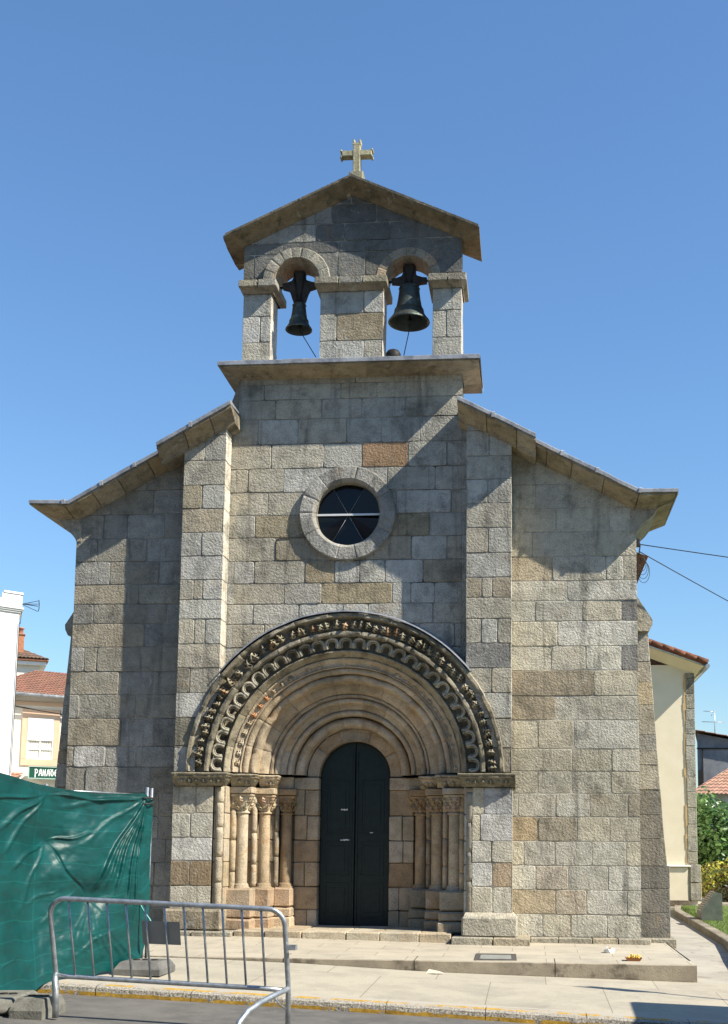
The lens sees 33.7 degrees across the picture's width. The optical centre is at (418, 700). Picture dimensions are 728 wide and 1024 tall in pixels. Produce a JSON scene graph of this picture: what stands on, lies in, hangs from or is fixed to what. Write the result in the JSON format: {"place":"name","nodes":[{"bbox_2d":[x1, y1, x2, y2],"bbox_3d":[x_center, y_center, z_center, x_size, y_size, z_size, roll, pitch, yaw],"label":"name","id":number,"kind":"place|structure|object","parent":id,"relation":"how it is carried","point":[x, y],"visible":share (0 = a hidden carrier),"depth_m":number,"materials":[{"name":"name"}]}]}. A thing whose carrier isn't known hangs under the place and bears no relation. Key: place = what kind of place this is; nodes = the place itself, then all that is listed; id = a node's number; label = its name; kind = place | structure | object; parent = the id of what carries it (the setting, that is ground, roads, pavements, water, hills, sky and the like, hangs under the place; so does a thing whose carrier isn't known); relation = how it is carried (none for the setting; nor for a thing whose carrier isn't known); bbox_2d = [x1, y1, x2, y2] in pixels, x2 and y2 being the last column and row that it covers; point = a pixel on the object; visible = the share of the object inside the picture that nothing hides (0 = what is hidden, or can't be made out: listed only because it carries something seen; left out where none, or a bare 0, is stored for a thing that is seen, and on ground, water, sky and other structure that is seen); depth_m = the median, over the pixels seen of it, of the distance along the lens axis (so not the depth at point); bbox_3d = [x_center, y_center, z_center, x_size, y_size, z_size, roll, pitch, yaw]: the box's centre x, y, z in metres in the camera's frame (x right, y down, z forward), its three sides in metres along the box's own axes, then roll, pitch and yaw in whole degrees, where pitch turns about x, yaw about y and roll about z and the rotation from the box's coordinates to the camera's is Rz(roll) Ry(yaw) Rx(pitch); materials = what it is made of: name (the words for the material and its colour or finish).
{"place":"outdoors","nodes":[
{"label":"outdoors","id":0,"kind":"place"},
{"bbox_2d":[0,993,529,1023],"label":"road","id":1,"kind":"structure","parent":0,"point":[82,1009],"depth_m":13.81,"materials":[{"name":"grey asphalt"}]},
{"bbox_2d":[0,1008,9,1013],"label":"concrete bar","id":2,"kind":"object","parent":1,"relation":"on","point":[4,1010],"visible":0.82,"depth_m":12.77,"materials":[{"name":"grey concrete"}]},
{"bbox_2d":[0,990,36,1015],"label":"fence foot","id":3,"kind":"object","parent":1,"relation":"on","point":[8,998],"visible":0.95,"depth_m":13.24},
{"bbox_2d":[9,993,65,1020],"bbox_3d":[-4.120,3.302,13.010,0.364,0.222,0.667,0,-7,5],"label":"fence foot","id":4,"kind":"object","parent":1,"relation":"on","point":[35,1006],"visible":1,"depth_m":12.74},
{"bbox_2d":[44,784,152,957],"bbox_3d":[-5.088,2.091,14.005,0.471,2.720,6.123,-2,-8,22],"label":"site fence","id":5,"kind":"object","parent":1,"relation":"on","point":[151,795],"visible":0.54,"depth_m":16.58,"materials":[{"name":"metal"}]},
{"bbox_2d":[0,773,154,989],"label":"tarpaulin","id":6,"kind":"object","parent":5,"relation":"attached to","point":[55,842],"visible":0.91,"depth_m":15.41,"materials":[{"name":"green plastic"}]},
{"bbox_2d":[48,896,297,1023],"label":"crowd barrier","id":7,"kind":"object","parent":1,"relation":"on","point":[166,933],"visible":1,"depth_m":12.68,"materials":[{"name":"metal"}]},
{"bbox_2d":[0,0,727,787],"label":"sky","id":8,"kind":"structure","parent":0,"point":[585,142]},
{"bbox_2d":[386,349,400,355],"bbox_3d":[-0.467,-6.473,22.586,0.300,0.280,0.295,0,-7,5],"label":"bell motor","id":9,"kind":"object","parent":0,"point":[392,352],"visible":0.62,"depth_m":22.47,"materials":[{"name":"black metal"}]},
{"bbox_2d":[61,957,727,1021],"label":"sidewalk","id":10,"kind":"structure","parent":0,"point":[684,999],"depth_m":16.10,"materials":[{"name":"grey concrete"}]},
{"bbox_2d":[114,958,174,975],"bbox_3d":[-3.674,3.574,16.173,0.624,0.182,0.733,0,-7,5],"label":"fence foot","id":11,"kind":"object","parent":10,"relation":"on","point":[140,967],"visible":0.94,"depth_m":15.86},
{"bbox_2d":[426,969,443,973],"bbox_3d":[0.246,3.967,17.584,0.270,0.050,0.233,0,-7,5],"label":"paper scrap","id":12,"kind":"object","parent":10,"relation":"on","point":[432,971],"visible":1,"depth_m":17.61,"materials":[{"name":"beige paper"}]},
{"bbox_2d":[95,882,703,1023],"bbox_3d":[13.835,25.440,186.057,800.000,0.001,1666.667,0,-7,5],"label":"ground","id":13,"kind":"structure","parent":0,"point":[387,1001],"depth_m":19.90,"materials":[{"name":"grey concrete"}]},
{"bbox_2d":[0,590,39,775],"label":"white house","id":14,"kind":"structure","parent":13,"relation":"on","point":[11,609],"depth_m":57.22,"materials":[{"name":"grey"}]},
{"bbox_2d":[17,627,48,675],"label":"chimney house","id":15,"kind":"structure","parent":13,"relation":"on","point":[28,661],"depth_m":81.38,"materials":[{"name":"brick"}]},
{"bbox_2d":[11,670,66,786],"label":"cream house","id":16,"kind":"structure","parent":13,"relation":"on","point":[37,721],"depth_m":63.15,"materials":[{"name":"beige paint"}]},
{"bbox_2d":[26,717,53,759],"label":"window","id":17,"kind":"structure","parent":16,"relation":"in","point":[39,729],"depth_m":63.12,"materials":[{"name":"white"}]},
{"bbox_2d":[28,766,56,779],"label":"shop sign","id":18,"kind":"object","parent":16,"relation":"attached to","point":[42,772],"visible":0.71,"depth_m":62.26,"materials":[{"name":"green plastic"}]},
{"bbox_2d":[29,139,678,956],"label":"church","id":19,"kind":"structure","parent":13,"relation":"on","point":[357,625],"depth_m":22.14,"materials":[{"name":"stone"}]},
{"bbox_2d":[280,270,316,356],"bbox_3d":[-2.312,-7.485,23.284,0.898,1.774,0.524,4,-8,-23],"label":"church bell","id":20,"kind":"object","parent":19,"relation":"hanging from","point":[299,287],"visible":0.99,"depth_m":23.28,"materials":[{"name":"brown metal"}]},
{"bbox_2d":[299,466,395,560],"bbox_3d":[-1.310,-3.487,22.433,1.805,1.798,0.287,0,-7,5],"label":"round window","id":21,"kind":"structure","parent":19,"relation":"in","point":[348,525],"depth_m":22.41,"materials":[{"name":"stone"}]},
{"bbox_2d":[319,743,390,925],"bbox_3d":[-1.189,2.509,22.702,1.320,3.445,0.236,0,-7,5],"label":"door","id":22,"kind":"structure","parent":19,"relation":"in","point":[355,793],"depth_m":22.65,"materials":[{"name":"paint"}]},
{"bbox_2d":[388,264,429,355],"bbox_3d":[-0.173,-7.417,23.080,0.802,2.022,0.802,5,-9,-35],"label":"church bell","id":23,"kind":"object","parent":19,"relation":"hanging from","point":[408,315],"visible":0.98,"depth_m":23.09,"materials":[{"name":"brown metal"}]},
{"bbox_2d":[636,539,649,582],"bbox_3d":[4.100,-2.560,21.893,0.265,0.808,0.122,0,-7,5],"label":"cable coil","id":24,"kind":"object","parent":19,"relation":"hanging from","point":[638,543],"visible":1,"depth_m":21.89,"materials":[{"name":"black"}]},
{"bbox_2d":[640,552,727,600],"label":"power cable","id":25,"kind":"object","parent":24,"relation":"attached to","point":[683,576],"visible":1,"depth_m":22.92,"materials":[{"name":"black plastic"}]},
{"bbox_2d":[641,544,727,557],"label":"power cable","id":26,"kind":"object","parent":19,"relation":"attached to","point":[684,550],"visible":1,"depth_m":21.80,"materials":[{"name":"black plastic"}]},
{"bbox_2d":[35,979,727,1023],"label":"kerb","id":27,"kind":"structure","parent":13,"relation":"on","point":[313,1002],"depth_m":14.52,"materials":[{"name":"stone"}]},
{"bbox_2d":[143,944,696,982],"bbox_3d":[-3.038,4.365,20.816,14.744,0.397,5.513,0,-7,5],"label":"step","id":28,"kind":"object","parent":13,"relation":"on","point":[663,970],"visible":0.52,"depth_m":17.75,"materials":[{"name":"stone"}]},
{"bbox_2d":[143,936,687,960],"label":"terrace","id":29,"kind":"structure","parent":28,"relation":"on","point":[658,951],"depth_m":19.53,"materials":[{"name":"stone"}]},
{"bbox_2d":[474,953,516,960],"bbox_3d":[1.190,3.922,18.346,0.650,0.036,1.000,0,-7,5],"label":"floor hatch","id":30,"kind":"object","parent":29,"relation":"in","point":[494,957],"visible":1,"depth_m":18.27,"materials":[{"name":"grey metal"}]},
{"bbox_2d":[604,947,614,952],"bbox_3d":[3.056,4.002,19.248,0.175,0.116,0.159,4,-8,-27],"label":"crumpled napkin","id":31,"kind":"object","parent":29,"relation":"on","point":[609,950],"visible":0.97,"depth_m":19.20,"materials":[{"name":"paper"}]},
{"bbox_2d":[625,954,641,960],"bbox_3d":[3.235,3.850,18.031,0.250,0.106,0.200,0,-7,5],"label":"food tray","id":32,"kind":"object","parent":28,"relation":"on","point":[632,957],"visible":1,"depth_m":17.97,"materials":[{"name":"brown"}]},
{"bbox_2d":[695,710,727,825],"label":"grey house","id":33,"kind":"structure","parent":13,"relation":"on","point":[712,753],"depth_m":73.72,"materials":[{"name":"ceramic"}]},
{"bbox_2d":[696,768,727,825],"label":"house","id":34,"kind":"structure","parent":13,"relation":"on","point":[718,783],"depth_m":67.30,"materials":[{"name":"tile"}]},
{"bbox_2d":[670,899,727,983],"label":"path","id":35,"kind":"structure","parent":0,"point":[706,955],"depth_m":20.79,"materials":[{"name":"concrete"}]},
{"bbox_2d":[648,638,709,909],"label":"side chapel","id":36,"kind":"structure","parent":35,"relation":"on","point":[676,673],"depth_m":36.02,"materials":[{"name":"paint"}]},
{"bbox_2d":[674,905,727,951],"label":"lawn edging","id":37,"kind":"object","parent":35,"relation":"on","point":[716,935],"visible":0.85,"depth_m":25.21,"materials":[{"name":"stone"}]},
{"bbox_2d":[696,786,727,875],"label":"laurel tree","id":38,"kind":"object","parent":35,"relation":"on","point":[712,844],"visible":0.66,"depth_m":42.03,"materials":[{"name":"green plant"}]},
{"bbox_2d":[699,857,727,901],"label":"golden shrub","id":39,"kind":"object","parent":35,"relation":"on","point":[709,879],"visible":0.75,"depth_m":38.38,"materials":[{"name":"yellow plant"}]},
{"bbox_2d":[702,883,727,901],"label":"lawn hedge","id":40,"kind":"object","parent":35,"relation":"on","point":[724,892],"visible":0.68,"depth_m":37.66,"materials":[{"name":"green plant"}]},
{"bbox_2d":[673,905,727,934],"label":"lawn","id":41,"kind":"structure","parent":0,"point":[726,913],"depth_m":27.52,"materials":[{"name":"green plant"}]},
{"bbox_2d":[697,891,722,920],"bbox_3d":[6.738,4.732,27.759,0.478,0.650,0.750,0,-7,5],"label":"memorial stone","id":42,"kind":"object","parent":41,"relation":"on","point":[709,908],"visible":1,"depth_m":27.39,"materials":[{"name":"stone"}]}
]}

